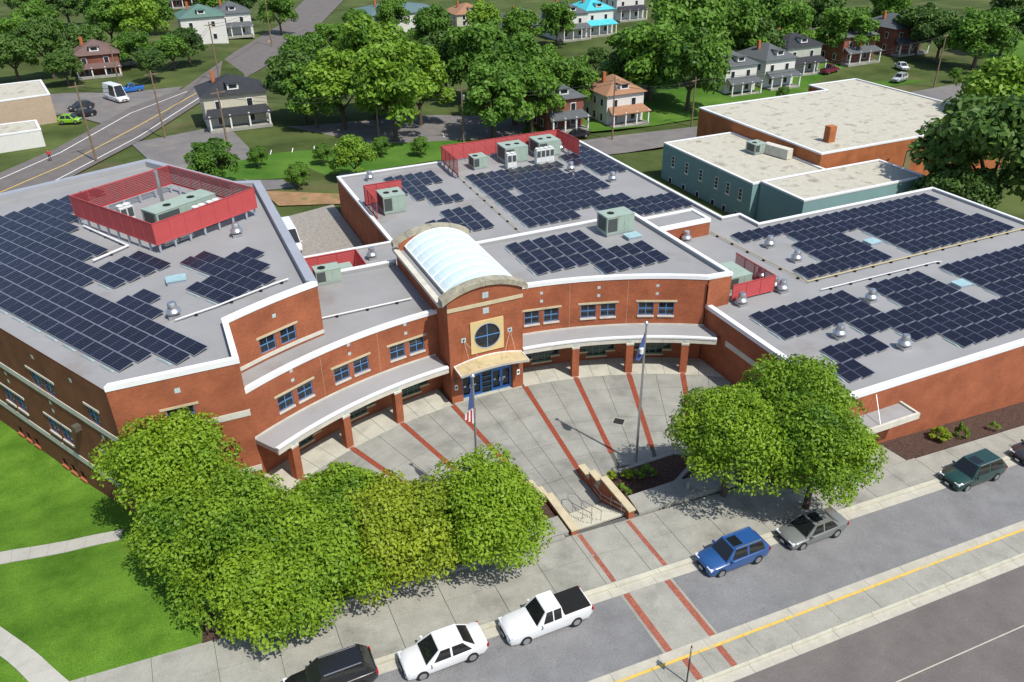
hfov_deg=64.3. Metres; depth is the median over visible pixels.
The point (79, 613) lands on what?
lawn
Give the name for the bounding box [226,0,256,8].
tree
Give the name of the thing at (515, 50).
tree
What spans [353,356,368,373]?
window
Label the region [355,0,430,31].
house
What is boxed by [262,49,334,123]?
tree
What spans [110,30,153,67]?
tree
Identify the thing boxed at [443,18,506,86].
tree
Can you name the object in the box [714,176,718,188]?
window
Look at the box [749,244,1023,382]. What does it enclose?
solar array
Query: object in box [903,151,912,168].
window
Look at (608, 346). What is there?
window
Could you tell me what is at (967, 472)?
parked car
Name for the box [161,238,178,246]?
condenser unit
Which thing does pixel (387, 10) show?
tree
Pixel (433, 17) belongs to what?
tree
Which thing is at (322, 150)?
tree
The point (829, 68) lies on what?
parked car
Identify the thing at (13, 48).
tree
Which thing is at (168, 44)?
tree
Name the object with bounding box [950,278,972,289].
roof hatch
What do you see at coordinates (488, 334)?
round window
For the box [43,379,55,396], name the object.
window
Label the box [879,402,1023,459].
mulch bed
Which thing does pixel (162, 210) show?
rooftop unit
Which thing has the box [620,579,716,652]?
crosswalk
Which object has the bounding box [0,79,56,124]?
stucco shop
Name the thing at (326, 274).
rooftop unit
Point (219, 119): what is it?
window
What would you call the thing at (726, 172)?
teal annex
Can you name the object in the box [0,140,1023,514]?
school building
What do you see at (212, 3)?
tree
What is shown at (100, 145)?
yellow line
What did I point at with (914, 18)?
tree
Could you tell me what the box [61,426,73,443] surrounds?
window
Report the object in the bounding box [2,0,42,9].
tree
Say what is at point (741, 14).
tree
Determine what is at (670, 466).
planter bed
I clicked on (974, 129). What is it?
tree
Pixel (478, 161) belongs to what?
rooftop unit
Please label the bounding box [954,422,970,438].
shrub
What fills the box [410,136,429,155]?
tree
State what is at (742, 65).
house
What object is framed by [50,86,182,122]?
side street
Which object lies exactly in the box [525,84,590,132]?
house
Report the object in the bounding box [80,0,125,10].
tree
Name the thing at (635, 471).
shrub
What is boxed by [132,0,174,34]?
tree
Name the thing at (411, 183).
solar array
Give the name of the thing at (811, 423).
maple tree
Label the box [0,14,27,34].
tree
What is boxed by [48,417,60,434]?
window
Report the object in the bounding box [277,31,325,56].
tree
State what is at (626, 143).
back street
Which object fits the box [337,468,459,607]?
maple tree
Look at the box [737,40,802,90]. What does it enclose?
house
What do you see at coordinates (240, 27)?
house
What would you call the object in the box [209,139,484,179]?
back lawn
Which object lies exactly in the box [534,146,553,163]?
condenser unit
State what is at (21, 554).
lawn path
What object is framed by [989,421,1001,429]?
shrub
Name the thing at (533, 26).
house
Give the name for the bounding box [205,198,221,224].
condenser unit
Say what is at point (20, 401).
window
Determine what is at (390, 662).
curb
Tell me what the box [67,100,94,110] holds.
parked car
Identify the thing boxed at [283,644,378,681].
parked car
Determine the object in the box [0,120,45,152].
block garage
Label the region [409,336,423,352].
window
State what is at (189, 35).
tree
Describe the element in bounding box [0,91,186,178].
white line
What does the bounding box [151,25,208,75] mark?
overhead wire
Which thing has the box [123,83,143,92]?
parked car
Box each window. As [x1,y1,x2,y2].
[4,387,15,403]
[16,395,27,411]
[31,371,42,387]
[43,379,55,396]
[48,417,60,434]
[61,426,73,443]
[88,407,100,425]
[103,56,109,61]
[166,405,194,419]
[214,100,221,108]
[217,118,224,124]
[246,97,252,104]
[250,114,255,120]
[259,334,275,353]
[277,391,293,411]
[280,325,295,343]
[297,381,312,400]
[299,434,312,445]
[334,364,349,382]
[350,405,366,418]
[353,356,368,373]
[389,343,404,359]
[402,383,419,395]
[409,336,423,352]
[470,316,503,354]
[524,310,538,324]
[532,350,550,361]
[544,308,558,321]
[551,349,558,353]
[570,102,575,109]
[570,119,575,125]
[580,304,595,317]
[580,346,585,350]
[586,344,605,354]
[600,303,615,315]
[606,344,613,348]
[631,97,635,104]
[638,302,653,314]
[645,343,662,352]
[658,302,673,314]
[663,343,670,347]
[671,156,674,166]
[684,162,688,173]
[698,169,702,180]
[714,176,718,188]
[725,182,729,193]
[738,188,742,199]
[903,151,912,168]
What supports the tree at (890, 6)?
on the ground at (278, 136)
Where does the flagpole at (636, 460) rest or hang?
on the plaza
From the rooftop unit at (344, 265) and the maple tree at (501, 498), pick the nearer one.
the maple tree at (501, 498)
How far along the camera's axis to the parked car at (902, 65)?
187.69 m
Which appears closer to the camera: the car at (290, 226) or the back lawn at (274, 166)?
the car at (290, 226)
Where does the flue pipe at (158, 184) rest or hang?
on the school building
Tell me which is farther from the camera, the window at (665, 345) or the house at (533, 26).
the house at (533, 26)
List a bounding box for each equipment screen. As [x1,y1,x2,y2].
[69,165,257,252]
[441,129,578,177]
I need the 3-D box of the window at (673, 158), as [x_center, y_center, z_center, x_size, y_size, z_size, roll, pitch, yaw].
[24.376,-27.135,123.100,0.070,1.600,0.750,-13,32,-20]
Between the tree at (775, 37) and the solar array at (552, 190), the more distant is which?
the tree at (775, 37)
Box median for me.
[588,520,1023,681]
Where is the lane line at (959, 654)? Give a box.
[896,625,1023,681]
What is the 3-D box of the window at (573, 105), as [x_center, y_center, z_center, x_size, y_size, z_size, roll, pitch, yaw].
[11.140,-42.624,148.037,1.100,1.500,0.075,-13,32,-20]
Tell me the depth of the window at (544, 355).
72.79 m
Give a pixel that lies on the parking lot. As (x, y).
(173, 149)
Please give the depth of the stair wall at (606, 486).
56.18 m
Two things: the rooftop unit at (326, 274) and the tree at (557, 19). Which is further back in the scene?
the tree at (557, 19)
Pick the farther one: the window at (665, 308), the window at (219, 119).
the window at (219, 119)
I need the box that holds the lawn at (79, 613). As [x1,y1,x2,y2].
[0,420,285,681]
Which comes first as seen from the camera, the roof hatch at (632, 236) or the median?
the median
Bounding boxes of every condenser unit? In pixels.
[115,202,135,217]
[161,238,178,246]
[178,232,193,240]
[190,203,210,225]
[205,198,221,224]
[505,151,516,168]
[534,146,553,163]
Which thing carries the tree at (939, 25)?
on the ground at (278, 136)
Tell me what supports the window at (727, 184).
in the teal annex
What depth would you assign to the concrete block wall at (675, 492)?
55.99 m
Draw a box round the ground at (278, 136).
[0,0,1023,244]
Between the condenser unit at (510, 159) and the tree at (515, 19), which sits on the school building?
the condenser unit at (510, 159)
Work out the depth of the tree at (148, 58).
170.11 m
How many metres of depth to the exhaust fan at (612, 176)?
99.81 m
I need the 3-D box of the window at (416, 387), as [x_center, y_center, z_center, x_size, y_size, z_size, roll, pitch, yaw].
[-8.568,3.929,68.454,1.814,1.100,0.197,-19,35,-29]
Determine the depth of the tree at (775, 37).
183.31 m
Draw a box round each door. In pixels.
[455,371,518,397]
[471,373,481,394]
[492,368,500,390]
[501,365,510,387]
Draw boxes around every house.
[72,37,122,79]
[169,0,196,8]
[174,2,228,43]
[194,70,272,133]
[213,0,254,38]
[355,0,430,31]
[447,1,472,26]
[500,6,540,33]
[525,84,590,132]
[539,0,592,42]
[572,0,617,37]
[583,71,651,129]
[598,0,648,22]
[693,51,764,96]
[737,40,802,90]
[777,28,827,76]
[808,24,883,66]
[869,10,931,56]
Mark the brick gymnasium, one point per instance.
(826, 125)
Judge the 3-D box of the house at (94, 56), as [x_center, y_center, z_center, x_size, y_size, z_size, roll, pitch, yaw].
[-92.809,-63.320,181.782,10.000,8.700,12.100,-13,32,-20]
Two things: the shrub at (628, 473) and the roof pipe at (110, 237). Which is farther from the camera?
the roof pipe at (110, 237)
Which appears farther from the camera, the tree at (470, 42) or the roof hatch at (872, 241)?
the tree at (470, 42)
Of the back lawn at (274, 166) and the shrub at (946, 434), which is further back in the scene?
the back lawn at (274, 166)
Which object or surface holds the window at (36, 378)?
in the school building
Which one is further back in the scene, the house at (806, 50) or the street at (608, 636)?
the house at (806, 50)
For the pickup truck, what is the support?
on the street at (608, 636)
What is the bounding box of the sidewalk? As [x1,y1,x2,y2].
[69,425,1023,681]
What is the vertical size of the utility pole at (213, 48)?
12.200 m
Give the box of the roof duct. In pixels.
[764,142,792,159]
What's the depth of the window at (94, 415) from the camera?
52.74 m
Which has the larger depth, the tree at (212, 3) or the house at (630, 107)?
the tree at (212, 3)
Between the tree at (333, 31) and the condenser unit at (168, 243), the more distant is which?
the tree at (333, 31)
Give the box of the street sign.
[686,644,692,681]
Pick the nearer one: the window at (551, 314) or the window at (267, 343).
the window at (267, 343)
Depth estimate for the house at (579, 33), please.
232.46 m
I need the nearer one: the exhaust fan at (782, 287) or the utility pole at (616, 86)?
the exhaust fan at (782, 287)
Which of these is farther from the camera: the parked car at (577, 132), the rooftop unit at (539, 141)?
the parked car at (577, 132)
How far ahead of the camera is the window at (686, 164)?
120.27 m
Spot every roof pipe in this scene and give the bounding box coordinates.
[83,225,128,261]
[174,278,287,320]
[322,298,411,318]
[455,173,519,230]
[710,228,1023,281]
[820,261,941,289]
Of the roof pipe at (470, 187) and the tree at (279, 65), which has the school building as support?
the roof pipe at (470, 187)
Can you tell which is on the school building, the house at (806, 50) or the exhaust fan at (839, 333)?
the exhaust fan at (839, 333)
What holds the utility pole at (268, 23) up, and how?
on the ground at (278, 136)
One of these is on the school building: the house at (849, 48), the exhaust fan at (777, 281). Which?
the exhaust fan at (777, 281)
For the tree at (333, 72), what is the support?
on the ground at (278, 136)
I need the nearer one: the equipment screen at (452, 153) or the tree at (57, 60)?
the equipment screen at (452, 153)
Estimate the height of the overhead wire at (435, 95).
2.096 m
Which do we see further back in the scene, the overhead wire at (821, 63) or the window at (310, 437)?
the overhead wire at (821, 63)
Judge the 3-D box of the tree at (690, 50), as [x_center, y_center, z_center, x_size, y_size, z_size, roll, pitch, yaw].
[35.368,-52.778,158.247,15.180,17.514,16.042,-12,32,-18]
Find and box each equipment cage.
[304,249,365,272]
[363,179,401,218]
[731,252,775,300]
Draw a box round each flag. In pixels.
[465,387,475,422]
[635,333,644,360]
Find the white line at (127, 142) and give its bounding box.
[56,98,197,179]
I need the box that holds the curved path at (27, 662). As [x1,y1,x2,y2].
[0,627,68,681]
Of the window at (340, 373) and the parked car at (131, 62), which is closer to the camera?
the window at (340, 373)
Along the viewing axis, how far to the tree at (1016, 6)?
192.66 m
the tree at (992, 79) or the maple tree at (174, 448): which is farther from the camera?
the tree at (992, 79)
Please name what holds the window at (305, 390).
in the school building
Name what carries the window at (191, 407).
in the school building
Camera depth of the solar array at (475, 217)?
89.74 m
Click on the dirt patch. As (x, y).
(281, 198)
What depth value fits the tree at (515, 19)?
213.50 m
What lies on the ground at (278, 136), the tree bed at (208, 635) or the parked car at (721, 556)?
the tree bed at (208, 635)
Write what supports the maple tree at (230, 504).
on the ground at (278, 136)
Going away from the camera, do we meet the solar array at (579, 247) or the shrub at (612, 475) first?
the shrub at (612, 475)
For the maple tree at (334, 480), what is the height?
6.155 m
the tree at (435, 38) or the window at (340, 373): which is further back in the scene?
the tree at (435, 38)
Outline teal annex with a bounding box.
[661,132,923,221]
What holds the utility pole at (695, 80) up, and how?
on the ground at (278, 136)
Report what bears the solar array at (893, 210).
on the school building
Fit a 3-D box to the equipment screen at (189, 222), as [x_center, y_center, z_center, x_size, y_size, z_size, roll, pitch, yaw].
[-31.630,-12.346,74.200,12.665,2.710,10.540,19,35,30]
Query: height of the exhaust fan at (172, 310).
1.270 m
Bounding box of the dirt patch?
[266,191,339,205]
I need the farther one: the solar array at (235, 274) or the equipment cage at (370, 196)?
the equipment cage at (370, 196)
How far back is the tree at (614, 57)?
163.32 m
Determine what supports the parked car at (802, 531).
on the street at (608, 636)
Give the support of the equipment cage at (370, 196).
on the school building
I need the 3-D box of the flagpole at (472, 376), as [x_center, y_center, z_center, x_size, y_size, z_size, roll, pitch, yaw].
[-2.386,6.957,53.708,0.800,11.320,0.800,-13,32,-20]
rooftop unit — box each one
[141,189,215,222]
[312,262,341,286]
[339,261,352,268]
[376,187,406,215]
[468,152,487,170]
[497,140,527,163]
[529,134,560,155]
[597,206,634,237]
[721,261,752,293]
[745,139,766,154]
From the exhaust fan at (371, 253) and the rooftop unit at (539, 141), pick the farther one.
the rooftop unit at (539, 141)
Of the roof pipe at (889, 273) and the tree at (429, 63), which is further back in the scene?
the tree at (429, 63)
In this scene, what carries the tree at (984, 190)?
on the ground at (278, 136)
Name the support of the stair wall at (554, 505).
on the plaza
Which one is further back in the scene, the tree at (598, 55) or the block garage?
the tree at (598, 55)
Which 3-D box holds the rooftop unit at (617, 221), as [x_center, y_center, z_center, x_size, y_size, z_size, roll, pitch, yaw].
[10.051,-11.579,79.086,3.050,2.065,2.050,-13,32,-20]
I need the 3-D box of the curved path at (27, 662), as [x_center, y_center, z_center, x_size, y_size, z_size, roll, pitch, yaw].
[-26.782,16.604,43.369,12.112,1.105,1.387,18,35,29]
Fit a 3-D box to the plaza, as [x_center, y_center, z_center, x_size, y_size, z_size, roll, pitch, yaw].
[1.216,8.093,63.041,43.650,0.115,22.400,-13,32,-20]
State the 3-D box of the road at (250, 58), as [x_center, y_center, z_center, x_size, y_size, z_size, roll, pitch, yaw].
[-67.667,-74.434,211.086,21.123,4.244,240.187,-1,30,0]
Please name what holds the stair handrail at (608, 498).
attached to the entrance stairs
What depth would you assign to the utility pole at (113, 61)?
169.13 m
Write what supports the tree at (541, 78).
on the house lawns at (666, 106)
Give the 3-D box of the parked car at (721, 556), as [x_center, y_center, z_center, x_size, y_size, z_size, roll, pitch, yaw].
[13.710,13.031,50.622,4.650,1.720,2.140,-13,32,-20]
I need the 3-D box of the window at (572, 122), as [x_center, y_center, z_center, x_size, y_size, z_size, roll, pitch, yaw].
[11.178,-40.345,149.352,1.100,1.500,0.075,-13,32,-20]
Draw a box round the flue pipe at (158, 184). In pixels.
[153,170,163,201]
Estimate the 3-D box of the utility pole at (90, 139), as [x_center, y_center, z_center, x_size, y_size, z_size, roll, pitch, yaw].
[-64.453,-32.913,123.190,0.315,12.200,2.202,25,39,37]
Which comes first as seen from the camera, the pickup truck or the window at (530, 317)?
the pickup truck
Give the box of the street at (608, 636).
[373,463,1023,681]
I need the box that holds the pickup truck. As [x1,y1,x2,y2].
[498,585,593,645]
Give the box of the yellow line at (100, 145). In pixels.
[1,41,268,191]
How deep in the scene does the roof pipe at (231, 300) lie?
59.98 m
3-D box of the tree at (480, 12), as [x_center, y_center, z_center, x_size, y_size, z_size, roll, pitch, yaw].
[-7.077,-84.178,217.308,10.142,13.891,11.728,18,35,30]
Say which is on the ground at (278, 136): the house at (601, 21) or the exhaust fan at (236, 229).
the house at (601, 21)
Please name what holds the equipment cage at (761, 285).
on the school building
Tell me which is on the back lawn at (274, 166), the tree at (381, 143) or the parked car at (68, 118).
the tree at (381, 143)
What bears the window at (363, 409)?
in the school building
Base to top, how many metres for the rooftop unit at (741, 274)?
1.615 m
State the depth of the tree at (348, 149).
113.99 m
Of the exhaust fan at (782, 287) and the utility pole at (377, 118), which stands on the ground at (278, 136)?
the utility pole at (377, 118)
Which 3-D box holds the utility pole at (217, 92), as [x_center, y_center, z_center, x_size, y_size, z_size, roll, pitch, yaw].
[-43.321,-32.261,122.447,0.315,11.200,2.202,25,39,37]
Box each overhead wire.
[79,74,149,92]
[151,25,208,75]
[210,2,262,27]
[219,92,360,102]
[390,90,458,100]
[462,80,613,95]
[615,80,694,89]
[698,35,944,82]
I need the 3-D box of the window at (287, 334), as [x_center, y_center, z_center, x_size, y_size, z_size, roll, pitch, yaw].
[-16.983,-0.539,61.565,0.454,1.270,1.339,24,38,37]
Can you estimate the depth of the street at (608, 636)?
49.53 m
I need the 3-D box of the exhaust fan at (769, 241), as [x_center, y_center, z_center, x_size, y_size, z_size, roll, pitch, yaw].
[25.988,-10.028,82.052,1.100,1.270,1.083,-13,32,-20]
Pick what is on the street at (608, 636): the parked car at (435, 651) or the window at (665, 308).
the parked car at (435, 651)
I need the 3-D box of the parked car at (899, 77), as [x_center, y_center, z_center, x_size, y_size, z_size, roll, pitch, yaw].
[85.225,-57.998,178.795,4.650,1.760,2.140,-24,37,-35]
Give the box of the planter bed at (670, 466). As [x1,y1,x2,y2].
[608,451,697,498]
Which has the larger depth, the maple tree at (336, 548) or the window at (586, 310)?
the window at (586, 310)
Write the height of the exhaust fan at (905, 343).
1.270 m
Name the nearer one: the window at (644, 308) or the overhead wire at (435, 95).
the window at (644, 308)
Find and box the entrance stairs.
[569,503,623,529]
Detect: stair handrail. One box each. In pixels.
[568,493,601,523]
[593,484,625,511]
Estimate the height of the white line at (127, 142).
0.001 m
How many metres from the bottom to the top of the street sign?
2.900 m
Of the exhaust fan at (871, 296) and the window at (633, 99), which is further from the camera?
the window at (633, 99)
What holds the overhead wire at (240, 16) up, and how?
attached to the utility pole at (213, 48)
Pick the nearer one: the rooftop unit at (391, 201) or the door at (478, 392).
the door at (478, 392)
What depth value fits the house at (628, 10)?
256.86 m
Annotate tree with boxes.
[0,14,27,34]
[0,28,39,81]
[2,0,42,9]
[8,0,65,31]
[15,15,69,78]
[41,47,84,85]
[43,0,85,24]
[63,22,107,47]
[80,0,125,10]
[83,0,131,41]
[88,407,244,520]
[109,0,169,33]
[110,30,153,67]
[121,458,282,593]
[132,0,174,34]
[132,46,165,82]
[142,464,299,631]
[152,34,194,69]
[165,26,207,65]
[183,136,240,177]
[192,0,224,7]
[205,526,352,654]
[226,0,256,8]
[230,490,390,632]
[246,146,268,166]
[256,0,298,34]
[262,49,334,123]
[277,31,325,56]
[280,58,340,127]
[281,460,383,535]
[284,161,311,187]
[293,47,368,128]
[312,143,332,164]
[313,22,342,48]
[324,14,409,119]
[328,134,377,172]
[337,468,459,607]
[341,8,374,25]
[348,36,439,141]
[371,136,390,155]
[373,0,410,28]
[389,44,455,125]
[406,3,451,40]
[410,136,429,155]
[415,29,464,86]
[428,442,555,572]
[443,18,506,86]
[458,58,536,138]
[465,0,501,25]
[468,31,553,124]
[493,56,566,132]
[501,6,545,36]
[538,0,576,46]
[542,43,566,61]
[550,55,599,101]
[583,46,610,69]
[598,17,683,100]
[606,48,656,86]
[647,0,732,85]
[648,22,731,110]
[663,381,794,496]
[721,0,774,50]
[727,17,787,50]
[734,352,866,449]
[757,389,888,509]
[759,0,793,10]
[767,0,818,39]
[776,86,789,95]
[807,0,847,27]
[815,6,880,47]
[869,0,911,17]
[894,2,945,55]
[906,93,1023,201]
[909,162,1004,208]
[915,10,959,62]
[936,7,1023,69]
[948,67,963,82]
[955,54,1023,101]
[988,0,1023,55]
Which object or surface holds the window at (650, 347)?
in the school building
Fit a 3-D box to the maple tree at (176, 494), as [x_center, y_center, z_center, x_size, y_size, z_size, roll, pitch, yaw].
[-18.018,10.678,48.224,8.780,6.235,9.144,14,33,24]
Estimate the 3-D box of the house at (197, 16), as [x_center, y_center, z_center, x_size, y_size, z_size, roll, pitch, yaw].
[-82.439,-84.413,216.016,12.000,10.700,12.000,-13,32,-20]
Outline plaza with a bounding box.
[265,357,750,523]
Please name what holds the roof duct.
on the teal annex
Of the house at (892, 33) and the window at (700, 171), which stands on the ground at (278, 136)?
the house at (892, 33)
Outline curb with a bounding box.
[374,455,1019,674]
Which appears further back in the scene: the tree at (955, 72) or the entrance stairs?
the tree at (955, 72)
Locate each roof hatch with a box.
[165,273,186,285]
[623,231,642,240]
[862,237,882,246]
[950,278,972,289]
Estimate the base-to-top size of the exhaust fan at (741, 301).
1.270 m
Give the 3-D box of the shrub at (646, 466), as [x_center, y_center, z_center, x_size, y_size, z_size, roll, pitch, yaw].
[9.992,9.378,59.170,1.329,0.902,0.902,12,32,21]
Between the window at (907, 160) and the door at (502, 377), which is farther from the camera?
the window at (907, 160)
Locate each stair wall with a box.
[526,480,578,535]
[578,463,635,518]
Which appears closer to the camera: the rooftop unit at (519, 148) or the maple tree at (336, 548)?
the maple tree at (336, 548)
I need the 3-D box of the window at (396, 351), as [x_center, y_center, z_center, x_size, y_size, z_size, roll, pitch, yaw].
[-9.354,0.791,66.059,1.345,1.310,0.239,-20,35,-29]
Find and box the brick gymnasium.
[696,78,1002,175]
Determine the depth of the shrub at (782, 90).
166.21 m
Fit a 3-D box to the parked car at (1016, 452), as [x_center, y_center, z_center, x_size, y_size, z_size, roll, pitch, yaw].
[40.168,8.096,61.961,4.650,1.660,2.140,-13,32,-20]
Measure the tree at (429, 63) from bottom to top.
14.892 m
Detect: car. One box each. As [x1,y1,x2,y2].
[57,113,81,123]
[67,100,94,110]
[72,107,96,116]
[102,81,129,102]
[120,58,134,65]
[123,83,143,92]
[281,216,302,250]
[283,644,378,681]
[397,621,488,680]
[567,128,589,137]
[695,526,770,577]
[775,507,849,550]
[820,63,839,73]
[891,71,908,82]
[894,61,909,69]
[938,448,1007,491]
[1009,439,1023,463]
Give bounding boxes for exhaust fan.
[165,300,180,320]
[230,222,242,238]
[365,170,373,181]
[366,246,376,260]
[567,161,574,171]
[608,171,616,182]
[681,230,691,243]
[735,291,747,307]
[763,235,774,248]
[774,275,779,290]
[775,278,788,294]
[790,249,802,263]
[831,323,846,340]
[863,288,877,303]
[896,333,912,351]
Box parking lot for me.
[132,115,526,168]
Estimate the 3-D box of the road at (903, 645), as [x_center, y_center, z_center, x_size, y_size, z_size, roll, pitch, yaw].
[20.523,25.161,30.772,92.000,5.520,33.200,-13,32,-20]
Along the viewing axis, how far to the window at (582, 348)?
73.30 m
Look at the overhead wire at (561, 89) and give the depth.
139.31 m
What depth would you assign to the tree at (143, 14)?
200.00 m
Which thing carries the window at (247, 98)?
in the house at (243, 114)
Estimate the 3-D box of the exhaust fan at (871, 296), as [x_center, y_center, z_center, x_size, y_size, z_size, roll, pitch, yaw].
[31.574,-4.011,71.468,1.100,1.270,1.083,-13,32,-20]
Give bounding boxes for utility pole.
[68,82,97,160]
[104,41,119,83]
[144,70,165,137]
[204,22,219,76]
[210,88,229,152]
[261,0,272,45]
[371,91,379,137]
[456,85,466,141]
[610,77,619,139]
[690,77,697,126]
[933,32,947,86]
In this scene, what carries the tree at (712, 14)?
on the house lawns at (666, 106)
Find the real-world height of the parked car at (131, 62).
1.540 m
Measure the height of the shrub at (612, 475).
0.612 m
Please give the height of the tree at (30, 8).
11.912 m
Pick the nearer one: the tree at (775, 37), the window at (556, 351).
the window at (556, 351)
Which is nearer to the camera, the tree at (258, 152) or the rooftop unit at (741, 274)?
the rooftop unit at (741, 274)
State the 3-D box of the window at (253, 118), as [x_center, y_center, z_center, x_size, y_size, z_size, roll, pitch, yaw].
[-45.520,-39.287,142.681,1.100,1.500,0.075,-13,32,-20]
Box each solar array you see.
[0,187,207,372]
[180,246,276,304]
[383,170,463,205]
[425,205,494,231]
[465,161,693,227]
[504,230,669,274]
[558,145,627,175]
[730,193,1014,278]
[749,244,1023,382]
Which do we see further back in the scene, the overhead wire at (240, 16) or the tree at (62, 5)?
the tree at (62, 5)
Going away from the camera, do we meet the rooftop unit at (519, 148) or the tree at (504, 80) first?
the rooftop unit at (519, 148)
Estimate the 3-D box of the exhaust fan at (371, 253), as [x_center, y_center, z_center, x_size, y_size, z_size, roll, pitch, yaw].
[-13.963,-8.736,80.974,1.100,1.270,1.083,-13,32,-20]
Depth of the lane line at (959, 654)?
45.32 m
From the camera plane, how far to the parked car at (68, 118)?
145.03 m
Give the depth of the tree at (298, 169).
112.71 m
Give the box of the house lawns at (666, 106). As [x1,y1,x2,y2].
[521,27,1023,133]
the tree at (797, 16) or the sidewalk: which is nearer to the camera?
the sidewalk
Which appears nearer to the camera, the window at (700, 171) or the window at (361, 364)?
the window at (361, 364)
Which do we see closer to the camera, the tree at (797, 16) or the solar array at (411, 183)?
the solar array at (411, 183)
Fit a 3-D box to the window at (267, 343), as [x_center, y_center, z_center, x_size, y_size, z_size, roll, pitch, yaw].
[-18.182,0.158,60.392,0.496,1.270,1.346,22,37,34]
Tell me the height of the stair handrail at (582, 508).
2.204 m
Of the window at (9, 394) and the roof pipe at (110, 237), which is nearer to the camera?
the window at (9, 394)
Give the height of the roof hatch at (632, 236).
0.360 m
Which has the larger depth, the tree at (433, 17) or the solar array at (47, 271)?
the tree at (433, 17)
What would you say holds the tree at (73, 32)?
on the ground at (278, 136)
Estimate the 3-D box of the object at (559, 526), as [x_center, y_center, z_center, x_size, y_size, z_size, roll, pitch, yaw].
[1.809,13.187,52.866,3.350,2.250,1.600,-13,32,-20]
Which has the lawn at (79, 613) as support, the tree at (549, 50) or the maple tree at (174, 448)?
the maple tree at (174, 448)
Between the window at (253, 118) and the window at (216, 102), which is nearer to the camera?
the window at (216, 102)
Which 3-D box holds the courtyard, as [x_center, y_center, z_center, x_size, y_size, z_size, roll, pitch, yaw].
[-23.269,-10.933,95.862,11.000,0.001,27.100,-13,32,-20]
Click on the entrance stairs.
(608, 514)
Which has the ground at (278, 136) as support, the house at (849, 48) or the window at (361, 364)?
the house at (849, 48)
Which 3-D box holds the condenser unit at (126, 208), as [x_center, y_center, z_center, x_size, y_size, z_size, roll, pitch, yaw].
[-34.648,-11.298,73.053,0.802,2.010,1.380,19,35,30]
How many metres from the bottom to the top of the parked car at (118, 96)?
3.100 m
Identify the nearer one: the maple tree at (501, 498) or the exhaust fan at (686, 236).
the maple tree at (501, 498)
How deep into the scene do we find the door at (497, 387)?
69.30 m
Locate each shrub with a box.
[605,470,617,479]
[617,483,631,494]
[620,469,633,478]
[632,468,644,478]
[640,463,658,476]
[929,425,952,441]
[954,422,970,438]
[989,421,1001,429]
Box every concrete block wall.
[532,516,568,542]
[628,468,735,514]
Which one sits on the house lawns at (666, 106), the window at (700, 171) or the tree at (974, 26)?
the tree at (974, 26)
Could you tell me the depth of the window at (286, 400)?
60.09 m
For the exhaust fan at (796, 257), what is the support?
on the school building
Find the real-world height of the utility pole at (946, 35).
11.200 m
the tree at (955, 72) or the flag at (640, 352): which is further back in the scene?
the tree at (955, 72)
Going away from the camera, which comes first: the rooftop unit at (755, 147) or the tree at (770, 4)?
the rooftop unit at (755, 147)
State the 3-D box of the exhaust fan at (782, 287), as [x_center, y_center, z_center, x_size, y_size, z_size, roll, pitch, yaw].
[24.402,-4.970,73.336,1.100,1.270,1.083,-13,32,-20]
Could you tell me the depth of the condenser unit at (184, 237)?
70.52 m
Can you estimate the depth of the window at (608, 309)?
71.59 m
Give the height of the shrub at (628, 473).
0.688 m
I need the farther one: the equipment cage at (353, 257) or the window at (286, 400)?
the equipment cage at (353, 257)
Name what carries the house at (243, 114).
on the ground at (278, 136)
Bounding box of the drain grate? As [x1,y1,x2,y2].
[611,417,626,425]
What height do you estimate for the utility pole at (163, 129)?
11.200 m
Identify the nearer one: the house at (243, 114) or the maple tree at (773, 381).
the maple tree at (773, 381)
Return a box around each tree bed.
[202,486,565,642]
[745,450,835,493]
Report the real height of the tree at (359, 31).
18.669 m
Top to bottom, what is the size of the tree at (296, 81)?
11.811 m
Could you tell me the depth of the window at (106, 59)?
179.67 m
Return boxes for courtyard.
[289,204,363,255]
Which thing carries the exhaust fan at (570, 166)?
on the school building
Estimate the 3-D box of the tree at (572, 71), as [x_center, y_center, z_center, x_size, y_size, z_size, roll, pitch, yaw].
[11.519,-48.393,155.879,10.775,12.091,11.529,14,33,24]
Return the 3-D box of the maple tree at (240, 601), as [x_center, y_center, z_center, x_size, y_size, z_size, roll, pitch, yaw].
[-12.735,13.331,44.204,7.276,5.547,7.155,10,32,18]
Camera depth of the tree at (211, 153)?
111.23 m
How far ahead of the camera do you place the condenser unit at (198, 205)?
72.12 m
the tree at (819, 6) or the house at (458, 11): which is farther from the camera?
the house at (458, 11)
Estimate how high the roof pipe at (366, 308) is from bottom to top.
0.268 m
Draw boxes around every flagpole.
[470,374,476,457]
[630,321,648,463]
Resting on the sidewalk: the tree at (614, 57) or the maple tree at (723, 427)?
the maple tree at (723, 427)
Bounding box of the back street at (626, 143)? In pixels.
[245,74,1007,189]
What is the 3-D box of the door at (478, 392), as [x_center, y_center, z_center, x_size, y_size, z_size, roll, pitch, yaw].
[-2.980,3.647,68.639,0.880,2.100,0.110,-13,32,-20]
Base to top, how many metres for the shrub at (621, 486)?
0.812 m
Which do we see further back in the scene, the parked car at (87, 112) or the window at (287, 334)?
the parked car at (87, 112)
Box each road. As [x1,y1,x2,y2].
[0,0,342,192]
[734,565,1023,681]
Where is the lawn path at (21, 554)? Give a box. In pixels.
[0,529,123,564]
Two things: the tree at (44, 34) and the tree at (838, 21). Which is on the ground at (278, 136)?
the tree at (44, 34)
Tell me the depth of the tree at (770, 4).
203.95 m

